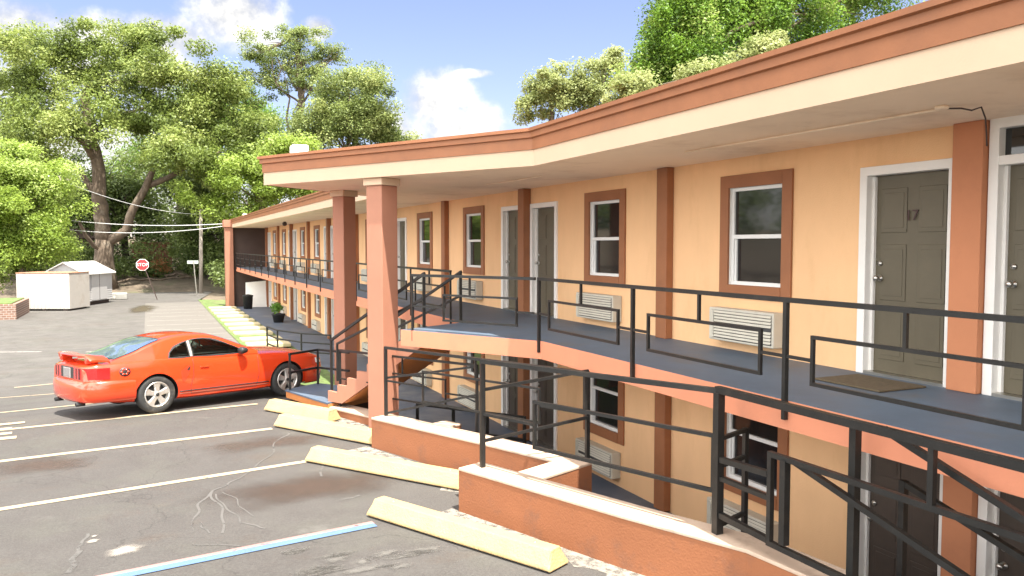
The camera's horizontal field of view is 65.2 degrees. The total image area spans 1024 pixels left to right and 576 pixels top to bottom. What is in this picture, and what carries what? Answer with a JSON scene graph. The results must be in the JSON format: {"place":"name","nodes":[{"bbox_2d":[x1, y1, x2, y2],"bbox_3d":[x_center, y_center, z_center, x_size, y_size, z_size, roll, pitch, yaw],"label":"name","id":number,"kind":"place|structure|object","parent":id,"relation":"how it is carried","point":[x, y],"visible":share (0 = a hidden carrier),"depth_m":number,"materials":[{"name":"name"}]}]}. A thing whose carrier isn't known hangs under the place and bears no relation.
{"place":"outdoors","nodes":[
{"label":"outdoors","id":0,"kind":"place"},
{"bbox_2d":[144,302,238,348],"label":"pavement","id":1,"kind":"structure","parent":0,"point":[188,310],"depth_m":40.06,"materials":[{"name":"concrete"}]},
{"bbox_2d":[0,237,516,440],"bbox_3d":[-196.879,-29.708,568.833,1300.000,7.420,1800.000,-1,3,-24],"label":"ground","id":2,"kind":"structure","parent":0,"point":[187,284],"depth_m":64.94,"materials":[{"name":"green plant"}]},
{"bbox_2d":[0,136,99,293],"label":"tree","id":3,"kind":"object","parent":2,"relation":"on","point":[33,233],"visible":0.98,"depth_m":48.59,"materials":[{"name":"green plant"}]},
{"bbox_2d":[0,115,111,227],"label":"leafy tree","id":4,"kind":"object","parent":2,"relation":"on","point":[75,158],"visible":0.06,"depth_m":73.15,"materials":[{"name":"green plant"}]},
{"bbox_2d":[66,228,94,259],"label":"bush","id":5,"kind":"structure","parent":2,"relation":"on","point":[79,234],"depth_m":70.04,"materials":[{"name":"plant"}]},
{"bbox_2d":[3,233,224,288],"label":"undergrowth","id":6,"kind":"object","parent":2,"relation":"on","point":[175,253],"visible":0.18,"depth_m":68.06,"materials":[{"name":"green plant"}]},
{"bbox_2d":[61,140,196,264],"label":"leafy tree","id":7,"kind":"object","parent":2,"relation":"on","point":[127,189],"visible":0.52,"depth_m":72.40,"materials":[{"name":"green plant"}]},
{"bbox_2d":[0,15,282,289],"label":"oak tree","id":8,"kind":"object","parent":2,"relation":"on","point":[179,149],"visible":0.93,"depth_m":61.36,"materials":[{"name":"green plant"}]},
{"bbox_2d":[132,242,171,268],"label":"foliage","id":9,"kind":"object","parent":2,"relation":"on","point":[164,246],"depth_m":73.13,"materials":[{"name":"plant"}]},
{"bbox_2d":[150,257,172,275],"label":"rust bush","id":10,"kind":"object","parent":2,"relation":"on","point":[161,264],"visible":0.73,"depth_m":69.48,"materials":[{"name":"brown plant"}]},
{"bbox_2d":[60,153,311,236],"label":"wood","id":11,"kind":"object","parent":2,"relation":"on","point":[150,194],"depth_m":103.29,"materials":[{"name":"green plant"}]},
{"bbox_2d":[137,169,244,279],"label":"leafy tree","id":12,"kind":"object","parent":2,"relation":"on","point":[184,219],"visible":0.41,"depth_m":67.53,"materials":[{"name":"green plant"}]},
{"bbox_2d":[199,210,202,293],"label":"utility pole","id":13,"kind":"object","parent":2,"relation":"on","point":[200,257],"visible":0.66,"depth_m":61.48,"materials":[{"name":"wood"}]},
{"bbox_2d":[101,55,308,250],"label":"leafy tree","id":14,"kind":"object","parent":2,"relation":"on","point":[268,110],"visible":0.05,"depth_m":83.55,"materials":[{"name":"green plant"}]},
{"bbox_2d":[165,129,322,231],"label":"leafy tree","id":15,"kind":"object","parent":2,"relation":"on","point":[230,173],"visible":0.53,"depth_m":61.76,"materials":[{"name":"green plant"}]},
{"bbox_2d":[199,300,334,385],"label":"verge","id":16,"kind":"structure","parent":2,"relation":"on","point":[324,373],"depth_m":33.87,"materials":[{"name":"green plant"}]},
{"bbox_2d":[214,311,244,314],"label":"stepping slab","id":17,"kind":"structure","parent":16,"relation":"on","point":[229,313],"depth_m":43.31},
{"bbox_2d":[217,314,248,317],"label":"stepping slab","id":18,"kind":"structure","parent":16,"relation":"on","point":[235,316],"depth_m":41.44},
{"bbox_2d":[220,318,254,321],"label":"stepping slab","id":19,"kind":"structure","parent":16,"relation":"on","point":[240,320],"depth_m":39.29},
{"bbox_2d":[224,322,259,325],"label":"stepping slab","id":20,"kind":"structure","parent":16,"relation":"on","point":[244,324],"depth_m":37.28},
{"bbox_2d":[228,326,265,330],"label":"stepping slab","id":21,"kind":"structure","parent":16,"relation":"on","point":[247,328],"depth_m":35.34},
{"bbox_2d":[233,330,272,334],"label":"stepping slab","id":22,"kind":"structure","parent":16,"relation":"on","point":[261,332],"depth_m":33.35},
{"bbox_2d":[245,341,290,346],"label":"stepping slab","id":23,"kind":"structure","parent":16,"relation":"on","point":[284,343],"depth_m":29.25,"materials":[{"name":"concrete"}]},
{"bbox_2d":[266,326,331,353],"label":"courtyard railing","id":24,"kind":"object","parent":16,"relation":"on","point":[277,338],"visible":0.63,"depth_m":25.67,"materials":[{"name":"metal"}]},
{"bbox_2d":[216,23,352,197],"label":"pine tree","id":25,"kind":"object","parent":2,"relation":"on","point":[291,37],"visible":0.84,"depth_m":80.48,"materials":[{"name":"green plant"}]},
{"bbox_2d":[0,291,637,575],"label":"parking lot","id":26,"kind":"structure","parent":2,"relation":"on","point":[153,524],"depth_m":10.10,"materials":[{"name":"asphalt"}]},
{"bbox_2d":[0,297,29,319],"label":"brick planter","id":27,"kind":"object","parent":26,"relation":"on","point":[13,308],"visible":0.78,"depth_m":40.27,"materials":[{"name":"beige brick"}]},
{"bbox_2d":[15,271,89,310],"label":"storage container","id":28,"kind":"object","parent":26,"relation":"on","point":[54,290],"visible":0.94,"depth_m":45.35,"materials":[{"name":"white metal"}]},
{"bbox_2d":[65,550,82,572],"bbox_3d":[-4.304,2.683,7.851,0.099,0.002,0.591,-1,3,-21],"label":"pale stain","id":29,"kind":"object","parent":26,"relation":"on","point":[73,562],"visible":1,"depth_m":7.85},
{"bbox_2d":[46,261,115,304],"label":"garden shed","id":30,"kind":"structure","parent":26,"relation":"on","point":[100,280],"depth_m":50.48,"materials":[{"name":"white"}]},
{"bbox_2d":[91,273,106,299],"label":"door","id":31,"kind":"structure","parent":30,"relation":"in","point":[98,281],"depth_m":50.48,"materials":[{"name":"white"}]},
{"bbox_2d":[109,292,127,299],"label":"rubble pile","id":32,"kind":"object","parent":26,"relation":"on","point":[120,296],"visible":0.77,"depth_m":54.86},
{"bbox_2d":[112,546,137,554],"bbox_3d":[-3.927,2.663,8.165,0.500,0.003,0.397,-1,3,-24],"label":"paint splash","id":33,"kind":"object","parent":26,"relation":"on","point":[121,550],"visible":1,"depth_m":8.13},
{"bbox_2d":[0,403,256,430],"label":"parking stripe","id":34,"kind":"object","parent":26,"relation":"on","point":[129,416],"visible":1,"depth_m":13.75,"materials":[{"name":"beige paint"}]},
{"bbox_2d":[0,428,271,461],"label":"parking stripe","id":35,"kind":"object","parent":26,"relation":"on","point":[55,454],"visible":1,"depth_m":11.96,"materials":[{"name":"beige paint"}]},
{"bbox_2d":[132,306,152,311],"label":"mud patch","id":36,"kind":"object","parent":26,"relation":"on","point":[142,308],"visible":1,"depth_m":46.31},
{"bbox_2d":[136,259,157,299],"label":"stop sign","id":37,"kind":"object","parent":26,"relation":"on","point":[142,264],"visible":1,"depth_m":54.47,"materials":[{"name":"metal"}]},
{"bbox_2d":[0,460,306,510],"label":"parking stripe","id":38,"kind":"object","parent":26,"relation":"on","point":[133,488],"visible":1,"depth_m":10.13,"materials":[{"name":"beige paint"}]},
{"bbox_2d":[53,331,320,412],"bbox_3d":[-6.065,1.492,15.474,2.126,1.353,4.843,0,1,43],"label":"parked car","id":39,"kind":"object","parent":26,"relation":"on","point":[154,372],"visible":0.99,"depth_m":14.35,"materials":[{"name":"orange paint"}]},
{"bbox_2d":[209,490,224,532],"bbox_3d":[-3.414,2.587,9.329,0.116,0.036,1.527,-1,3,-26],"label":"pale stain","id":40,"kind":"object","parent":26,"relation":"on","point":[221,516],"visible":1,"depth_m":9.28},
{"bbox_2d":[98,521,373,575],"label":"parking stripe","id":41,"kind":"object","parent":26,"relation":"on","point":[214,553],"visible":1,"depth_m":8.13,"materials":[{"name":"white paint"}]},
{"bbox_2d":[110,523,376,575],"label":"parking stripe","id":42,"kind":"object","parent":26,"relation":"on","point":[222,555],"visible":1,"depth_m":8.10,"materials":[{"name":"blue paint"}]},
{"bbox_2d":[264,398,340,420],"bbox_3d":[-3.667,2.123,13.937,1.566,0.248,0.320,2,4,32],"label":"wheel stop","id":43,"kind":"object","parent":26,"relation":"on","point":[275,405],"visible":0.91,"depth_m":13.79,"materials":[{"name":"yellow paint"}]},
{"bbox_2d":[273,413,371,444],"bbox_3d":[-2.899,2.236,12.736,2.165,0.264,0.320,2,3,29],"label":"wheel stop","id":44,"kind":"object","parent":26,"relation":"on","point":[341,431],"visible":0.76,"depth_m":12.65,"materials":[{"name":"yellow paint"},{"name":"concrete"}]},
{"bbox_2d":[285,383,367,408],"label":"stair platform","id":45,"kind":"structure","parent":26,"relation":"on","point":[315,394],"depth_m":14.90,"materials":[{"name":"blue paint"}]},
{"bbox_2d":[288,349,349,389],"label":"platform railing","id":46,"kind":"object","parent":45,"relation":"on","point":[290,372],"visible":0.95,"depth_m":15.61,"materials":[{"name":"metal"}]},
{"bbox_2d":[328,341,449,402],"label":"staircase","id":47,"kind":"structure","parent":45,"relation":"on","point":[354,389],"depth_m":13.79,"materials":[{"name":"orange paint"}]},
{"bbox_2d":[329,272,425,390],"bbox_3d":[-2.309,0.871,13.533,2.253,2.328,0.057,2,4,35],"label":"stair handrail","id":48,"kind":"object","parent":47,"relation":"attached to","point":[422,299],"visible":0.63,"depth_m":13.76,"materials":[{"name":"metal"}]},
{"bbox_2d":[398,270,462,327],"bbox_3d":[-1.769,0.831,14.289,2.253,2.328,0.057,2,4,35],"label":"stair handrail","id":49,"kind":"object","parent":47,"relation":"attached to","point":[460,272],"visible":0.26,"depth_m":13.78,"materials":[{"name":"metal"}]},
{"bbox_2d":[344,566,379,572],"bbox_3d":[-1.417,2.691,7.659,0.763,0.001,0.205,-1,3,-24],"label":"pale stain","id":50,"kind":"object","parent":26,"relation":"on","point":[361,569],"visible":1,"depth_m":7.65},
{"bbox_2d":[305,445,458,489],"bbox_3d":[-1.689,2.402,10.777,2.614,0.254,0.320,2,3,28],"label":"wheel stop","id":51,"kind":"object","parent":26,"relation":"on","point":[432,475],"visible":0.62,"depth_m":10.66,"materials":[{"name":"yellow paint"}]},
{"bbox_2d":[367,496,567,571],"bbox_3d":[-0.557,2.554,8.465,2.590,0.213,0.320,2,4,39],"label":"wheel stop","id":52,"kind":"object","parent":26,"relation":"on","point":[529,551],"visible":1,"depth_m":8.23,"materials":[{"name":"yellow paint"}]},
{"bbox_2d":[371,414,574,471],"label":"retaining wall","id":53,"kind":"structure","parent":26,"relation":"on","point":[429,443],"depth_m":11.01,"materials":[{"name":"orange paint"}]},
{"bbox_2d":[384,346,589,457],"bbox_3d":[-0.498,1.484,10.920,3.776,1.079,0.063,3,4,40],"label":"wall railing","id":54,"kind":"object","parent":53,"relation":"on","point":[587,430],"depth_m":10.98,"materials":[{"name":"metal"}]},
{"bbox_2d":[334,418,643,575],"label":"loose grit","id":55,"kind":"object","parent":26,"relation":"on","point":[601,566],"visible":0.22,"depth_m":8.55,"materials":[{"name":"gravel"}]},
{"bbox_2d":[459,462,845,575],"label":"retaining wall","id":56,"kind":"structure","parent":26,"relation":"on","point":[642,540],"depth_m":7.77,"materials":[{"name":"orange paint"}]},
{"bbox_2d":[479,359,715,492],"bbox_3d":[0.742,1.500,8.223,3.120,1.334,0.069,3,4,45],"label":"wall railing","id":57,"kind":"object","parent":56,"relation":"on","point":[585,375],"depth_m":8.18,"materials":[{"name":"metal"}]},
{"bbox_2d":[485,369,588,441],"bbox_3d":[0.300,1.389,9.496,1.315,0.794,0.034,-1,3,-17],"label":"cross railing","id":58,"kind":"object","parent":57,"relation":"attached to","point":[539,427],"visible":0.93,"depth_m":9.46,"materials":[{"name":"metal"}]},
{"bbox_2d":[711,386,1023,575],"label":"wall railing","id":59,"kind":"object","parent":56,"relation":"on","point":[934,446],"depth_m":6.23,"materials":[{"name":"metal"}]},
{"bbox_2d":[723,427,748,532],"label":"cross railing","id":60,"kind":"object","parent":59,"relation":"attached to","point":[742,514],"visible":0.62,"depth_m":7.51,"materials":[{"name":"metal"}]},
{"bbox_2d":[281,59,423,150],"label":"rounded tree","id":61,"kind":"object","parent":2,"relation":"on","point":[352,119],"visible":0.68,"depth_m":73.64,"materials":[{"name":"leaves"},{"name":"bark"}]},
{"bbox_2d":[237,306,671,513],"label":"walkway","id":62,"kind":"structure","parent":2,"relation":"on","point":[464,419],"depth_m":19.69,"materials":[{"name":"blue paint"}]},
{"bbox_2d":[242,294,252,308],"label":"waste bin","id":63,"kind":"object","parent":62,"relation":"on","point":[247,301],"visible":1,"depth_m":47.25,"materials":[{"name":"plastic"}]},
{"bbox_2d":[246,281,266,306],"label":"leaning board","id":64,"kind":"object","parent":62,"relation":"on","point":[257,290],"visible":0.86,"depth_m":48.83,"materials":[{"name":"white paint"}]},
{"bbox_2d":[270,302,284,322],"bbox_3d":[-11.461,1.176,39.084,0.741,1.015,0.737,1,3,23],"label":"potted plant","id":65,"kind":"object","parent":62,"relation":"on","point":[278,317],"visible":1,"depth_m":38.91,"materials":[{"name":"green plant"}]},
{"bbox_2d":[330,190,357,384],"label":"column","id":66,"kind":"structure","parent":62,"relation":"on","point":[344,253],"depth_m":15.90,"materials":[{"name":"paint"}]},
{"bbox_2d":[329,404,368,425],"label":"retaining wall","id":67,"kind":"structure","parent":62,"relation":"on","point":[353,413],"depth_m":13.70,"materials":[{"name":"orange paint"}]},
{"bbox_2d":[338,349,478,431],"bbox_3d":[-1.773,1.613,12.947,3.470,1.108,0.051,3,4,43],"label":"wall railing","id":68,"kind":"object","parent":67,"relation":"on","point":[476,397],"depth_m":12.35,"materials":[{"name":"metal"}]},
{"bbox_2d":[388,366,474,413],"bbox_3d":[-1.210,1.529,11.968,1.418,0.791,0.032,1,3,14],"label":"cross railing","id":69,"kind":"object","parent":68,"relation":"attached to","point":[443,401],"visible":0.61,"depth_m":11.95,"materials":[{"name":"metal"}]},
{"bbox_2d":[363,177,399,427],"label":"column","id":70,"kind":"structure","parent":62,"relation":"on","point":[382,264],"depth_m":12.98,"materials":[{"name":"paint"}]},
{"bbox_2d":[435,420,460,428],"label":"retaining wall","id":71,"kind":"structure","parent":62,"relation":"on","point":[451,424],"depth_m":12.15,"materials":[{"name":"orange paint"}]},
{"bbox_2d":[416,403,525,443],"bbox_3d":[-0.723,2.557,13.538,2.213,1.020,0.086,2,4,30],"label":"courtyard railing","id":72,"kind":"object","parent":62,"relation":"on","point":[523,439],"visible":0.31,"depth_m":13.33,"materials":[{"name":"metal"}]},
{"bbox_2d":[519,460,591,491],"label":"retaining wall","id":73,"kind":"structure","parent":62,"relation":"on","point":[576,474],"depth_m":9.33,"materials":[{"name":"orange paint"}]},
{"bbox_2d":[222,0,1023,575],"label":"motel building","id":74,"kind":"structure","parent":62,"relation":"on","point":[878,160],"depth_m":8.98,"materials":[{"name":"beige paint"}]},
{"bbox_2d":[282,229,285,256],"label":"window","id":75,"kind":"structure","parent":74,"relation":"in","point":[283,230],"depth_m":43.28,"materials":[{"name":"brown paint"}]},
{"bbox_2d":[293,229,297,271],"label":"door","id":76,"kind":"structure","parent":74,"relation":"in","point":[294,231],"depth_m":40.25,"materials":[{"name":"metal"}]},
{"bbox_2d":[293,288,297,321],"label":"door","id":77,"kind":"structure","parent":74,"relation":"in","point":[295,291],"depth_m":40.40,"materials":[{"name":"metal"}]},
{"bbox_2d":[300,227,304,257],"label":"window","id":78,"kind":"structure","parent":74,"relation":"in","point":[302,229],"depth_m":38.18,"materials":[{"name":"brown paint"}]},
{"bbox_2d":[314,225,319,258],"bbox_3d":[-8.421,-1.954,34.704,0.140,1.520,1.250,-1,3,-24],"label":"window","id":79,"kind":"structure","parent":74,"relation":"in","point":[317,227],"depth_m":34.86,"materials":[{"name":"brown paint"}]},
{"bbox_2d":[314,294,320,317],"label":"window","id":80,"kind":"structure","parent":74,"relation":"in","point":[318,296],"depth_m":34.98,"materials":[{"name":"brown paint"}]},
{"bbox_2d":[323,226,325,276],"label":"door","id":81,"kind":"structure","parent":74,"relation":"in","point":[324,227],"depth_m":33.19,"materials":[{"name":"metal"}]},
{"bbox_2d":[330,225,332,278],"bbox_3d":[-6.940,-1.415,31.551,0.195,2.106,1.090,-1,3,-24],"label":"door","id":82,"kind":"structure","parent":74,"relation":"in","point":[331,227],"depth_m":31.93,"materials":[{"name":"metal"}]},
{"bbox_2d":[331,299,333,336],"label":"door","id":83,"kind":"structure","parent":74,"relation":"in","point":[332,300],"depth_m":32.09,"materials":[{"name":"metal"}]},
{"bbox_2d":[236,253,451,323],"bbox_3d":[-8.909,-0.728,31.356,0.041,0.995,37.785,-1,3,-24],"label":"walkway railing","id":84,"kind":"object","parent":74,"relation":"on","point":[320,270],"visible":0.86,"depth_m":24.30,"materials":[{"name":"metal"}]},
{"bbox_2d":[397,217,406,290],"bbox_3d":[-3.142,-0.973,23.216,0.195,2.106,1.090,-1,3,-24],"label":"door","id":85,"kind":"structure","parent":74,"relation":"in","point":[401,222],"depth_m":23.38,"materials":[{"name":"metal"}]},
{"bbox_2d":[398,318,407,340],"bbox_3d":[-3.142,1.493,23.347,0.195,2.106,1.090,-1,3,-24],"label":"door","id":86,"kind":"structure","parent":74,"relation":"in","point":[400,321],"depth_m":23.71,"materials":[{"name":"metal"}]},
{"bbox_2d":[417,212,432,268],"bbox_3d":[-2.275,-1.240,21.215,0.140,1.520,1.250,-1,3,-24],"label":"window","id":87,"kind":"structure","parent":74,"relation":"in","point":[427,223],"depth_m":21.31,"materials":[{"name":"brown paint"}]},
{"bbox_2d":[410,274,535,330],"bbox_3d":[-0.619,0.334,11.691,2.309,1.035,0.041,2,4,36],"label":"walkway railing","id":88,"kind":"object","parent":74,"relation":"on","point":[469,277],"visible":1,"depth_m":11.66,"materials":[{"name":"metal"}]},
{"bbox_2d":[463,205,484,274],"bbox_3d":[-0.826,-1.071,18.034,0.140,1.520,1.250,-1,3,-24],"label":"window","id":89,"kind":"structure","parent":74,"relation":"in","point":[476,222],"depth_m":18.10,"materials":[{"name":"brown paint"}]},
{"bbox_2d":[463,352,484,383],"bbox_3d":[-0.826,1.396,18.164,0.140,1.520,1.250,-1,3,-24],"label":"window","id":90,"kind":"structure","parent":74,"relation":"in","point":[480,355],"depth_m":18.49,"materials":[{"name":"brown paint"}]},
{"bbox_2d":[501,205,517,310],"bbox_3d":[0.084,-0.598,16.135,0.195,2.106,1.090,-1,3,-24],"label":"door","id":91,"kind":"structure","parent":74,"relation":"in","point":[509,214],"depth_m":16.44,"materials":[{"name":"metal"}]},
{"bbox_2d":[501,355,517,431],"bbox_3d":[0.084,1.869,16.266,0.195,2.106,1.090,-1,3,-24],"label":"door","id":92,"kind":"structure","parent":74,"relation":"in","point":[509,395],"depth_m":16.58,"materials":[{"name":"metal"}]},
{"bbox_2d":[530,201,557,317],"bbox_3d":[0.655,-0.531,14.881,0.195,2.106,1.090,-1,3,-24],"label":"door","id":93,"kind":"structure","parent":74,"relation":"in","point":[543,216],"depth_m":15.00,"materials":[{"name":"metal"}]},
{"bbox_2d":[530,358,557,450],"bbox_3d":[0.655,1.935,15.012,0.195,2.106,1.090,-1,3,-24],"label":"door","id":94,"kind":"structure","parent":74,"relation":"in","point":[546,438],"depth_m":15.10,"materials":[{"name":"metal"}]},
{"bbox_2d":[583,378,624,445],"bbox_3d":[1.522,1.669,13.011,0.140,1.520,1.250,-1,3,-24],"label":"window","id":95,"kind":"structure","parent":74,"relation":"in","point":[607,396],"depth_m":12.98,"materials":[{"name":"brown paint"}]},
{"bbox_2d":[584,188,625,283],"bbox_3d":[1.522,-0.798,12.880,0.140,1.520,1.250,-1,3,-24],"label":"window","id":96,"kind":"structure","parent":74,"relation":"in","point":[608,217],"depth_m":12.91,"materials":[{"name":"brown paint"}]},
{"bbox_2d":[719,168,793,297],"bbox_3d":[2.972,-0.629,9.699,0.140,1.520,1.250,-1,3,-24],"label":"window","id":97,"kind":"structure","parent":74,"relation":"in","point":[762,216],"depth_m":9.70,"materials":[{"name":"brown paint"}]},
{"bbox_2d":[724,412,788,510],"bbox_3d":[2.972,1.837,9.829,0.140,1.520,1.250,-1,3,-24],"label":"window","id":98,"kind":"structure","parent":74,"relation":"in","point":[763,437],"depth_m":9.82,"materials":[{"name":"brown paint"}]},
{"bbox_2d":[537,277,1023,430],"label":"walkway railing","id":99,"kind":"object","parent":74,"relation":"on","point":[786,356],"visible":0.98,"depth_m":6.71,"materials":[{"name":"metal"}]},
{"bbox_2d":[815,374,925,392],"bbox_3d":[3.382,0.898,7.596,0.600,0.018,0.780,-1,3,-24],"label":"doormat","id":100,"kind":"object","parent":74,"relation":"on","point":[870,383],"visible":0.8,"depth_m":7.52,"materials":[{"name":"fabric"}]},
{"bbox_2d":[859,451,942,575],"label":"door","id":101,"kind":"structure","parent":74,"relation":"in","point":[877,545],"depth_m":8.08,"materials":[{"name":"white paint"}]},
{"bbox_2d":[856,158,951,387],"bbox_3d":[3.882,-0.156,7.800,0.195,2.106,1.090,-1,3,-24],"label":"door","id":102,"kind":"structure","parent":74,"relation":"in","point":[905,208],"depth_m":7.86,"materials":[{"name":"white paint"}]},
{"bbox_2d":[976,487,1023,575],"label":"door","id":103,"kind":"structure","parent":74,"relation":"in","point":[991,560],"depth_m":7.04,"materials":[{"name":"metal"}]},
{"bbox_2d":[982,115,1023,400],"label":"door","id":104,"kind":"structure","parent":74,"relation":"in","point":[1004,269],"depth_m":6.91,"materials":[{"name":"white paint"}]},
{"bbox_2d":[793,426,1023,575],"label":"ramp handrail","id":105,"kind":"object","parent":62,"relation":"on","point":[856,506],"visible":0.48,"depth_m":5.87,"materials":[{"name":"metal"}]},
{"bbox_2d":[510,44,629,126],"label":"leafy tree","id":106,"kind":"object","parent":2,"relation":"on","point":[580,90],"visible":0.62,"depth_m":42.13,"materials":[{"name":"green plant"}]},
{"bbox_2d":[601,29,790,103],"bbox_3d":[6.828,-3.364,28.119,8.199,11.973,3.332,-1,3,-24],"label":"leafy tree","id":107,"kind":"object","parent":2,"relation":"on","point":[637,81],"visible":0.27,"depth_m":27.89,"materials":[{"name":"green plant"}]},
{"bbox_2d":[603,0,924,97],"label":"leafy tree","id":108,"kind":"object","parent":2,"relation":"on","point":[676,32],"visible":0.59,"depth_m":30.29,"materials":[{"name":"green plant"}]},
{"bbox_2d":[239,336,282,341],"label":"stepping slab","id":109,"kind":"structure","parent":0,"point":[254,339],"depth_m":30.95,"materials":[{"name":"concrete"}]},
{"bbox_2d":[0,0,927,237],"label":"sky","id":110,"kind":"structure","parent":0,"point":[457,66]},
{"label":"utility pole","id":111,"kind":"object","parent":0,"visible":0},
{"bbox_2d":[72,220,216,225],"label":"overhead cable","id":112,"kind":"object","parent":111,"relation":"attached to","point":[149,225],"visible":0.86,"depth_m":50.36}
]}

